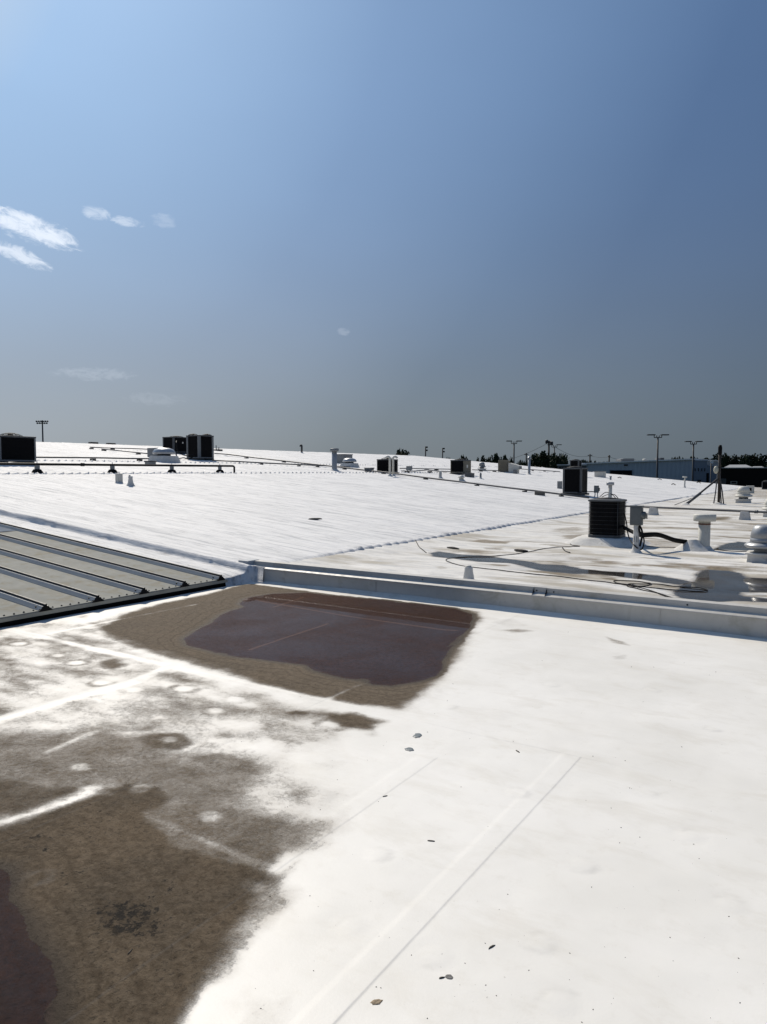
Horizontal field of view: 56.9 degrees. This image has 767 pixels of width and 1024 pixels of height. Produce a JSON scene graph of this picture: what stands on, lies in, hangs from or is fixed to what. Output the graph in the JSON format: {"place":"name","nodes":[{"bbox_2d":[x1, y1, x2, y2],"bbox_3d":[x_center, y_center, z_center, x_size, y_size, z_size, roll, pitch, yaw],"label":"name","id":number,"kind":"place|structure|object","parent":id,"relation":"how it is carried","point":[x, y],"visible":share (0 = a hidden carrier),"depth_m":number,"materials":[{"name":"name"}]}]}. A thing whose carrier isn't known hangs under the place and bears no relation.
{"place":"outdoors","nodes":[
{"label":"outdoors","id":0,"kind":"place"},
{"bbox_2d":[0,442,739,585],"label":"foam slope","id":1,"kind":"structure","parent":0,"point":[209,519],"depth_m":20.03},
{"bbox_2d":[0,433,35,462],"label":"condenser unit","id":2,"kind":"object","parent":1,"relation":"on","point":[14,447],"visible":0.99,"depth_m":25.82,"materials":[{"name":"black metal"}]},
{"bbox_2d":[36,456,148,460],"bbox_3d":[-13.189,-2.289,30.490,0.300,0.207,7.782,2,4,30],"label":"roof pipe","id":3,"kind":"object","parent":1,"relation":"on","point":[95,458],"visible":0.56,"depth_m":31.27,"materials":[{"name":"grey metal"}]},
{"bbox_2d":[0,462,234,472],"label":"gas pipe","id":4,"kind":"object","parent":1,"relation":"on","point":[112,468],"visible":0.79,"depth_m":25.30,"materials":[{"name":"black metal"}]},
{"bbox_2d":[89,447,146,449],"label":"roof pipe","id":5,"kind":"object","parent":1,"relation":"on","point":[115,448],"visible":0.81,"depth_m":42.20,"materials":[{"name":"grey metal"}]},
{"bbox_2d":[115,473,122,482],"bbox_3d":[-8.189,-1.020,21.910,0.400,0.350,0.390,2,4,33],"label":"pipe stub","id":6,"kind":"object","parent":1,"relation":"on","point":[118,477],"visible":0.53,"depth_m":21.85,"materials":[{"name":"white paint"}]},
{"bbox_2d":[101,449,146,454],"bbox_3d":[-14.381,-3.374,39.493,3.408,0.383,0.300,1,3,21],"label":"roof pipe","id":7,"kind":"object","parent":1,"relation":"on","point":[139,453],"visible":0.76,"depth_m":39.48,"materials":[{"name":"grey metal"}]},
{"bbox_2d":[126,475,134,485],"bbox_3d":[-7.562,-0.913,21.153,0.340,0.390,0.340,2,4,33],"label":"pipe stub","id":8,"kind":"object","parent":1,"relation":"on","point":[130,481],"visible":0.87,"depth_m":21.09,"materials":[{"name":"plastic"}]},
{"bbox_2d":[144,461,156,463],"bbox_3d":[-10.157,-2.108,30.825,0.360,0.260,0.420,2,4,33],"label":"junction box","id":9,"kind":"object","parent":1,"relation":"on","point":[150,462],"visible":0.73,"depth_m":30.69,"materials":[{"name":"grey metal"}]},
{"bbox_2d":[147,448,156,456],"bbox_3d":[-12.048,-3.146,37.803,0.750,0.540,0.800,2,4,33],"label":"duct box","id":10,"kind":"object","parent":1,"relation":"on","point":[149,451],"visible":0.26,"depth_m":37.52,"materials":[{"name":"grey metal"}]},
{"bbox_2d":[148,448,180,462],"bbox_3d":[-10.653,-2.731,34.340,1.139,0.762,1.139,2,4,33],"label":"exhaust fan","id":11,"kind":"object","parent":1,"relation":"on","point":[164,455],"visible":0.91,"depth_m":33.98,"materials":[{"name":"metal"}]},
{"bbox_2d":[162,436,185,453],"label":"condenser unit","id":12,"kind":"object","parent":1,"relation":"on","point":[169,442],"visible":0.81,"depth_m":43.62,"materials":[{"name":"black metal"}]},
{"bbox_2d":[176,440,193,455],"bbox_3d":[-10.557,-3.374,37.397,0.985,0.841,0.604,0,3,0],"label":"electrical whip","id":13,"kind":"object","parent":1,"relation":"on","point":[179,452],"visible":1,"depth_m":37.28,"materials":[{"name":"grey plastic"}]},
{"bbox_2d":[186,434,213,459],"bbox_3d":[-10.038,-3.563,38.735,1.240,1.443,1.084,2,4,33],"label":"condenser unit","id":14,"kind":"object","parent":1,"relation":"on","point":[200,447],"visible":0.99,"depth_m":38.41,"materials":[{"name":"black metal"}]},
{"bbox_2d":[212,460,350,467],"bbox_3d":[-5.452,-2.667,39.266,8.258,0.394,0.300,-2,4,-31],"label":"roof pipe","id":15,"kind":"object","parent":1,"relation":"on","point":[261,463],"visible":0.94,"depth_m":38.94,"materials":[{"name":"grey metal"}]},
{"bbox_2d":[330,448,338,470],"bbox_3d":[-2.657,-2.819,38.268,0.644,1.248,0.634,2,4,33],"label":"vent stack","id":16,"kind":"object","parent":1,"relation":"on","point":[334,458],"visible":0.92,"depth_m":38.14,"materials":[{"name":"grey metal"}]},
{"bbox_2d":[337,454,352,463],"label":"duct box","id":17,"kind":"object","parent":1,"relation":"on","point":[340,457],"visible":0.62,"depth_m":47.44,"materials":[{"name":"grey metal"}]},
{"bbox_2d":[340,458,358,466],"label":"exhaust fan","id":18,"kind":"object","parent":1,"relation":"on","point":[349,462],"visible":0.9,"depth_m":43.69,"materials":[{"name":"metal"}]},
{"bbox_2d":[377,457,398,472],"bbox_3d":[0.220,-2.631,40.009,1.100,0.947,0.884,2,4,33],"label":"condenser unit","id":19,"kind":"object","parent":1,"relation":"on","point":[382,464],"visible":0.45,"depth_m":39.75,"materials":[{"name":"black metal"}]},
{"bbox_2d":[385,456,391,475],"bbox_3d":[0.325,-2.398,37.118,0.394,1.126,0.396,-3,4,-42],"label":"gooseneck pipe","id":20,"kind":"object","parent":1,"relation":"on","point":[389,457],"visible":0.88,"depth_m":37.06,"materials":[{"name":"white metal"}]},
{"bbox_2d":[391,456,397,475],"bbox_3d":[0.513,-2.414,37.356,0.394,1.126,0.396,-3,4,-42],"label":"gooseneck pipe","id":21,"kind":"object","parent":1,"relation":"on","point":[393,457],"visible":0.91,"depth_m":37.30,"materials":[{"name":"white metal"}]},
{"bbox_2d":[214,453,589,498],"bbox_3d":[-0.816,-2.248,38.772,25.458,2.403,0.932,3,4,38],"label":"roof pipe","id":22,"kind":"object","parent":1,"relation":"on","point":[427,478],"visible":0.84,"depth_m":36.50,"materials":[{"name":"grey metal"}]},
{"bbox_2d":[400,468,449,470],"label":"roof pipe","id":23,"kind":"object","parent":1,"relation":"on","point":[426,468],"visible":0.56,"depth_m":47.39,"materials":[{"name":"grey metal"}]},
{"bbox_2d":[402,469,449,472],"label":"roof pipe","id":24,"kind":"object","parent":1,"relation":"on","point":[424,470],"visible":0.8,"depth_m":43.63,"materials":[{"name":"grey metal"}]},
{"bbox_2d":[449,459,470,473],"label":"condenser unit","id":25,"kind":"object","parent":1,"relation":"on","point":[460,466],"visible":1,"depth_m":44.83,"materials":[{"name":"grey metal"}]},
{"bbox_2d":[458,475,464,480],"bbox_3d":[4.152,-1.789,37.716,0.575,0.372,0.566,2,4,33],"label":"vent stack","id":26,"kind":"object","parent":1,"relation":"on","point":[461,477],"visible":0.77,"depth_m":37.59,"materials":[{"name":"white paint"}]},
{"bbox_2d":[465,473,473,476],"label":"equipment curb","id":27,"kind":"structure","parent":1,"relation":"on","point":[469,474],"depth_m":42.43,"materials":[{"name":"grey metal"}]},
{"bbox_2d":[477,462,486,469],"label":"exhaust fan","id":28,"kind":"object","parent":1,"relation":"on","point":[481,466],"visible":0.96,"depth_m":54.31,"materials":[{"name":"metal"}]},
{"bbox_2d":[472,469,499,471],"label":"roof pipe","id":29,"kind":"object","parent":1,"relation":"on","point":[487,470],"visible":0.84,"depth_m":53.04,"materials":[{"name":"grey metal"}]},
{"bbox_2d":[498,460,508,471],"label":"equipment cabinet","id":30,"kind":"object","parent":1,"relation":"on","point":[502,465],"visible":0.77,"depth_m":54.30,"materials":[{"name":"beige metal"}]},
{"bbox_2d":[508,463,521,472],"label":"intake hood","id":31,"kind":"object","parent":1,"relation":"on","point":[512,467],"visible":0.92,"depth_m":53.76,"materials":[{"name":"white paint"}]},
{"bbox_2d":[527,456,531,474],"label":"vent stack","id":32,"kind":"object","parent":1,"relation":"on","point":[529,464],"visible":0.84,"depth_m":54.01,"materials":[{"name":"plastic"}]},
{"bbox_2d":[535,492,544,495],"bbox_3d":[6.889,-0.802,31.179,0.400,0.190,0.240,2,4,33],"label":"loose block","id":33,"kind":"object","parent":1,"relation":"on","point":[540,493],"depth_m":31.06,"materials":[{"name":"grey wood"}]},
{"bbox_2d":[523,469,559,471],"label":"roof pipe","id":34,"kind":"object","parent":1,"relation":"on","point":[541,470],"visible":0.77,"depth_m":63.12,"materials":[{"name":"grey metal"}]},
{"bbox_2d":[557,481,561,488],"bbox_3d":[9.399,-1.423,37.726,0.240,0.440,0.140,2,4,33],"label":"junction box","id":35,"kind":"object","parent":1,"relation":"on","point":[559,484],"visible":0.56,"depth_m":37.66,"materials":[{"name":"grey metal"}]},
{"bbox_2d":[563,466,588,494],"bbox_3d":[9.063,-1.489,33.463,1.140,1.354,0.924,2,4,33],"label":"condenser unit","id":36,"kind":"object","parent":1,"relation":"on","point":[575,480],"visible":0.96,"depth_m":33.14,"materials":[{"name":"black metal"}]},
{"bbox_2d":[570,459,581,467],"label":"condenser unit","id":37,"kind":"object","parent":1,"relation":"on","point":[575,462],"visible":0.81,"depth_m":57.99,"materials":[{"name":"black metal"}]},
{"bbox_2d":[594,486,599,497],"bbox_3d":[9.723,-0.913,32.279,0.280,0.584,0.140,2,4,33],"label":"disconnect switch","id":38,"kind":"object","parent":1,"relation":"on","point":[596,489],"visible":0.94,"depth_m":32.23,"materials":[{"name":"white paint"}]},
{"bbox_2d":[594,471,605,477],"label":"roof curb","id":39,"kind":"structure","parent":1,"relation":"on","point":[600,474],"depth_m":59.93,"materials":[{"name":"white paint"}]},
{"bbox_2d":[606,482,613,497],"bbox_3d":[10.210,-0.923,31.871,0.391,0.848,0.385,2,4,33],"label":"vent stack","id":40,"kind":"object","parent":1,"relation":"on","point":[609,484],"visible":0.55,"depth_m":31.79,"materials":[{"name":"white paint"}]},
{"bbox_2d":[0,581,766,1023],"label":"membrane roof","id":41,"kind":"structure","parent":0,"point":[188,765],"depth_m":3.29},
{"bbox_2d":[0,522,227,627],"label":"metal roof","id":42,"kind":"structure","parent":41,"relation":"on","point":[44,576],"depth_m":9.34,"materials":[{"name":"grey metal"}]},
{"bbox_2d":[370,999,382,1004],"bbox_3d":[-0.021,1.476,2.131,0.043,0.003,0.023,0,3,-8],"label":"leaf clump","id":43,"kind":"object","parent":41,"relation":"on","point":[376,1002],"visible":1,"depth_m":2.13,"materials":[{"name":"brown plant"}]},
{"bbox_2d":[14,669,743,1022],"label":"grit","id":44,"kind":"object","parent":41,"relation":"on","point":[380,987],"visible":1,"depth_m":2.41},
{"bbox_2d":[413,733,421,737],"bbox_3d":[0.205,1.352,4.280,0.057,0.004,0.084,1,3,10],"label":"sealant blob","id":45,"kind":"object","parent":41,"relation":"on","point":[417,735],"visible":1,"depth_m":4.28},
{"bbox_2d":[445,974,452,979],"bbox_3d":[0.208,1.470,2.237,0.028,0.003,0.024,1,3,16],"label":"leaf clump","id":46,"kind":"object","parent":41,"relation":"on","point":[448,976],"visible":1,"depth_m":2.24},
{"bbox_2d":[238,558,766,638],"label":"roof kerb","id":47,"kind":"structure","parent":41,"relation":"on","point":[732,618],"depth_m":7.97,"materials":[{"name":"grey paint"}]},
{"bbox_2d":[0,0,766,463],"label":"sky","id":48,"kind":"structure","parent":0,"point":[469,228],"materials":[{"name":"blue"}]},
{"bbox_2d":[290,487,766,605],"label":"foam roof","id":49,"kind":"structure","parent":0,"point":[657,564],"depth_m":11.99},
{"bbox_2d":[463,565,473,578],"bbox_3d":[1.149,0.842,9.556,0.170,0.245,0.170,2,4,33],"label":"pipe stub","id":50,"kind":"object","parent":49,"relation":"on","point":[468,572],"visible":0.82,"depth_m":9.50,"materials":[{"name":"plastic"}]},
{"bbox_2d":[514,549,527,551],"bbox_3d":[2.507,0.702,12.975,0.171,0.035,0.339,-2,4,-34],"label":"tar patch","id":51,"kind":"object","parent":49,"relation":"on","point":[520,550],"visible":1,"depth_m":12.90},
{"bbox_2d":[438,552,623,575],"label":"rain water","id":52,"kind":"structure","parent":49,"relation":"on","point":[486,558],"depth_m":12.13,"materials":[{"name":"liquid"}]},
{"bbox_2d":[446,546,707,597],"bbox_3d":[2.520,0.843,10.890,2.901,0.054,5.762,0,3,-3],"label":"cable","id":53,"kind":"object","parent":49,"relation":"on","point":[629,585],"visible":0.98,"depth_m":9.39,"materials":[{"name":"black rubber"}]},
{"bbox_2d":[565,535,650,546],"bbox_3d":[4.591,0.585,14.465,1.755,0.172,1.514,2,4,33],"label":"foam pad","id":54,"kind":"object","parent":49,"relation":"on","point":[584,540],"visible":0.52,"depth_m":14.04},
{"bbox_2d":[588,497,626,537],"bbox_3d":[4.571,0.104,14.456,0.664,0.801,0.664,2,4,33],"label":"condenser unit","id":55,"kind":"object","parent":54,"relation":"on","point":[607,517],"visible":0.98,"depth_m":14.20,"materials":[{"name":"metal"}]},
{"bbox_2d":[629,505,647,552],"bbox_3d":[4.546,0.335,12.724,0.401,0.903,0.390,2,4,33],"label":"disconnect switch","id":56,"kind":"object","parent":49,"relation":"on","point":[638,514],"visible":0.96,"depth_m":12.68,"materials":[{"name":"metal"}]},
{"bbox_2d":[623,513,644,549],"bbox_3d":[4.712,0.355,13.493,0.198,0.578,1.735,1,3,9],"label":"electrical whip","id":57,"kind":"object","parent":56,"relation":"attached to","point":[629,537],"visible":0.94,"depth_m":12.90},
{"bbox_2d":[630,507,640,523],"bbox_3d":[4.512,0.070,12.657,0.190,0.300,0.010,2,4,33],"label":"box door","id":58,"kind":"structure","parent":56,"relation":"in","point":[635,513],"depth_m":12.65,"materials":[{"name":"grey metal"}]},
{"bbox_2d":[631,586,666,596],"bbox_3d":[3.301,0.982,8.496,0.134,0.025,1.044,-1,3,-13],"label":"cable","id":59,"kind":"object","parent":49,"relation":"on","point":[649,590],"visible":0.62,"depth_m":8.79,"materials":[{"name":"black rubber"}]},
{"bbox_2d":[674,539,709,551],"bbox_3d":[5.785,0.644,13.275,0.840,0.265,0.840,2,4,33],"label":"pipe boot","id":60,"kind":"object","parent":49,"relation":"on","point":[695,545],"visible":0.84,"depth_m":13.12,"materials":[{"name":"plastic"}]},
{"bbox_2d":[622,525,686,543],"bbox_3d":[4.866,0.459,13.409,1.178,0.296,1.391,-3,4,-42],"label":"line set","id":61,"kind":"object","parent":60,"relation":"attached to","point":[663,536],"visible":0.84,"depth_m":13.06,"materials":[{"name":"black rubber"}]},
{"bbox_2d":[626,505,766,519],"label":"roof pipe","id":62,"kind":"object","parent":49,"relation":"on","point":[743,515],"visible":0.75,"depth_m":22.34,"materials":[{"name":"metal"}]},
{"bbox_2d":[675,479,717,504],"bbox_3d":[13.792,-0.874,31.111,2.053,1.240,0.636,-2,4,-25],"label":"mast brace","id":63,"kind":"object","parent":49,"relation":"attached to","point":[696,495],"visible":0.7,"depth_m":30.95,"materials":[{"name":"metal"}]},
{"bbox_2d":[693,514,715,550],"bbox_3d":[6.012,0.403,13.261,0.483,0.736,0.476,2,4,33],"label":"vent stack","id":64,"kind":"object","parent":49,"relation":"on","point":[704,522],"visible":0.76,"depth_m":13.16,"materials":[{"name":"white paint"}]},
{"bbox_2d":[711,445,726,504],"bbox_3d":[14.848,-1.615,31.274,0.840,2.692,0.827,2,4,33],"label":"service mast","id":65,"kind":"object","parent":49,"relation":"on","point":[716,470],"visible":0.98,"depth_m":31.20,"materials":[{"name":"black metal"}]},
{"bbox_2d":[719,542,753,550],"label":"rain water","id":66,"kind":"structure","parent":49,"relation":"on","point":[735,548],"depth_m":13.71,"materials":[{"name":"liquid"}]},
{"bbox_2d":[734,486,752,502],"bbox_3d":[16.766,-0.780,32.949,0.780,0.840,0.780,2,4,33],"label":"exhaust fan","id":67,"kind":"object","parent":49,"relation":"on","point":[743,494],"visible":0.96,"depth_m":32.73,"materials":[{"name":"metal"}]},
{"bbox_2d":[747,486,753,492],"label":"vent box","id":68,"kind":"object","parent":49,"relation":"on","point":[751,488],"visible":0.49,"depth_m":47.54,"materials":[{"name":"white paint"}]},
{"bbox_2d":[744,524,766,562],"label":"exhaust fan","id":69,"kind":"object","parent":49,"relation":"on","point":[757,543],"visible":0.96,"depth_m":11.31,"materials":[{"name":"metal"}]},
{"bbox_2d":[761,499,766,516],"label":"exhaust fan","id":70,"kind":"object","parent":49,"relation":"on","point":[764,508],"visible":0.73,"depth_m":22.69,"materials":[{"name":"metal"}]},
{"bbox_2d":[762,480,766,488],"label":"condenser unit","id":71,"kind":"object","parent":49,"relation":"on","point":[764,484],"visible":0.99,"depth_m":57.79,"materials":[{"name":"metal"}]},
{"bbox_2d":[557,464,586,468],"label":"grey shed","id":72,"kind":"structure","parent":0,"point":[560,466],"depth_m":117.42,"materials":[{"name":"grey metal"}]},
{"bbox_2d":[721,467,766,487],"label":"black building","id":73,"kind":"structure","parent":0,"point":[748,476],"depth_m":90.63,"materials":[{"name":"black metal"}]},
{"label":"ground","id":74,"kind":"structure","parent":0,"visible":0},
{"bbox_2d":[36,420,48,441],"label":"stadium light","id":75,"kind":"object","parent":74,"relation":"on","point":[42,421],"visible":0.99,"depth_m":188.79,"materials":[{"name":"grey metal"}]},
{"bbox_2d":[396,448,409,454],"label":"tree","id":76,"kind":"object","parent":74,"relation":"on","point":[401,452],"visible":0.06,"depth_m":149.28,"materials":[{"name":"green plant"}]},
{"bbox_2d":[480,455,489,461],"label":"tree","id":77,"kind":"object","parent":74,"relation":"on","point":[483,459],"visible":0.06,"depth_m":175.95,"materials":[{"name":"green plant"}]},
{"bbox_2d":[488,453,499,462],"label":"tree","id":78,"kind":"object","parent":74,"relation":"on","point":[495,458],"visible":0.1,"depth_m":165.30,"materials":[{"name":"green plant"}]},
{"bbox_2d":[506,441,520,463],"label":"parking light","id":79,"kind":"object","parent":74,"relation":"on","point":[513,450],"visible":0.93,"depth_m":119.56,"materials":[{"name":"grey metal"}]},
{"bbox_2d":[516,459,527,465],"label":"tree","id":80,"kind":"object","parent":74,"relation":"on","point":[523,463],"visible":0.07,"depth_m":141.13,"materials":[{"name":"green plant"}]},
{"bbox_2d":[531,453,548,466],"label":"tree","id":81,"kind":"object","parent":74,"relation":"on","point":[534,460],"visible":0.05,"depth_m":135.71,"materials":[{"name":"green plant"}]},
{"bbox_2d":[538,450,555,467],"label":"tree","id":82,"kind":"object","parent":74,"relation":"on","point":[543,459],"visible":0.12,"depth_m":129.91,"materials":[{"name":"green plant"}]},
{"bbox_2d":[545,440,552,454],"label":"utility pole","id":83,"kind":"object","parent":74,"relation":"on","point":[549,443],"visible":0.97,"depth_m":139.32,"materials":[{"name":"brown wood"}]},
{"bbox_2d":[548,453,568,468],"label":"tree","id":84,"kind":"object","parent":74,"relation":"on","point":[554,463],"visible":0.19,"depth_m":127.00,"materials":[{"name":"green plant"}]},
{"bbox_2d":[560,456,567,463],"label":"tree","id":85,"kind":"object","parent":74,"relation":"on","point":[563,461],"visible":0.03,"depth_m":125.69,"materials":[{"name":"green plant"}]},
{"bbox_2d":[582,458,717,480],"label":"blue warehouse","id":86,"kind":"structure","parent":74,"relation":"on","point":[675,469],"depth_m":111.38,"materials":[{"name":"blue metal"}]},
{"bbox_2d":[610,470,631,475],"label":"loading door","id":87,"kind":"structure","parent":86,"relation":"in","point":[620,472],"depth_m":113.59,"materials":[{"name":"black metal"}]},
{"bbox_2d":[616,458,633,461],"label":"rooftop unit","id":88,"kind":"object","parent":86,"relation":"on","point":[625,459],"visible":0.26,"depth_m":120.50,"materials":[{"name":"grey metal"}]},
{"bbox_2d":[647,434,668,477],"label":"parking light","id":89,"kind":"object","parent":74,"relation":"on","point":[657,450],"visible":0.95,"depth_m":95.58,"materials":[{"name":"grey metal"}]},
{"bbox_2d":[685,441,702,481],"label":"parking light","id":90,"kind":"object","parent":74,"relation":"on","point":[693,458],"visible":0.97,"depth_m":102.68,"materials":[{"name":"grey metal"}]},
{"bbox_2d":[694,460,717,483],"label":"blue office","id":91,"kind":"structure","parent":74,"relation":"on","point":[702,468],"depth_m":108.28,"materials":[{"name":"blue metal"}]},
{"bbox_2d":[706,473,708,482],"bbox_3d":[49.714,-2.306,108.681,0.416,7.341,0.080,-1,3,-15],"label":"door","id":92,"kind":"structure","parent":91,"relation":"in","point":[707,474],"depth_m":108.47,"materials":[{"name":"black metal"}]},
{"bbox_2d":[721,453,727,466],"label":"tree","id":93,"kind":"object","parent":74,"relation":"on","point":[724,460],"visible":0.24,"depth_m":154.64,"materials":[{"name":"green plant"}]},
{"bbox_2d":[721,454,731,465],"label":"tree","id":94,"kind":"object","parent":74,"relation":"on","point":[728,463],"visible":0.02,"depth_m":155.85,"materials":[{"name":"green plant"}]},
{"bbox_2d":[730,454,738,464],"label":"tree","id":95,"kind":"object","parent":74,"relation":"on","point":[734,461],"visible":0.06,"depth_m":159.35,"materials":[{"name":"green plant"}]},
{"bbox_2d":[726,465,750,466],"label":"hipped roof house","id":96,"kind":"structure","parent":74,"relation":"on","point":[738,466],"depth_m":113.29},
{"bbox_2d":[739,455,751,465],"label":"tree","id":97,"kind":"object","parent":74,"relation":"on","point":[744,460],"visible":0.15,"depth_m":150.82,"materials":[{"name":"green plant"}]},
{"bbox_2d":[745,454,756,466],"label":"tree","id":98,"kind":"object","parent":74,"relation":"on","point":[752,463],"visible":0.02,"depth_m":156.08,"materials":[{"name":"green plant"}]},
{"bbox_2d":[750,453,758,465],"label":"tree","id":99,"kind":"object","parent":74,"relation":"on","point":[754,459],"visible":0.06,"depth_m":156.08,"materials":[{"name":"green plant"}]},
{"bbox_2d":[753,455,762,465],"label":"tree","id":100,"kind":"object","parent":74,"relation":"on","point":[760,457],"visible":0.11,"depth_m":175.05,"materials":[{"name":"green plant"}]},
{"bbox_2d":[757,453,766,465],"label":"tree","id":101,"kind":"object","parent":74,"relation":"on","point":[762,461],"visible":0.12,"depth_m":175.41,"materials":[{"name":"green plant"}]}
]}

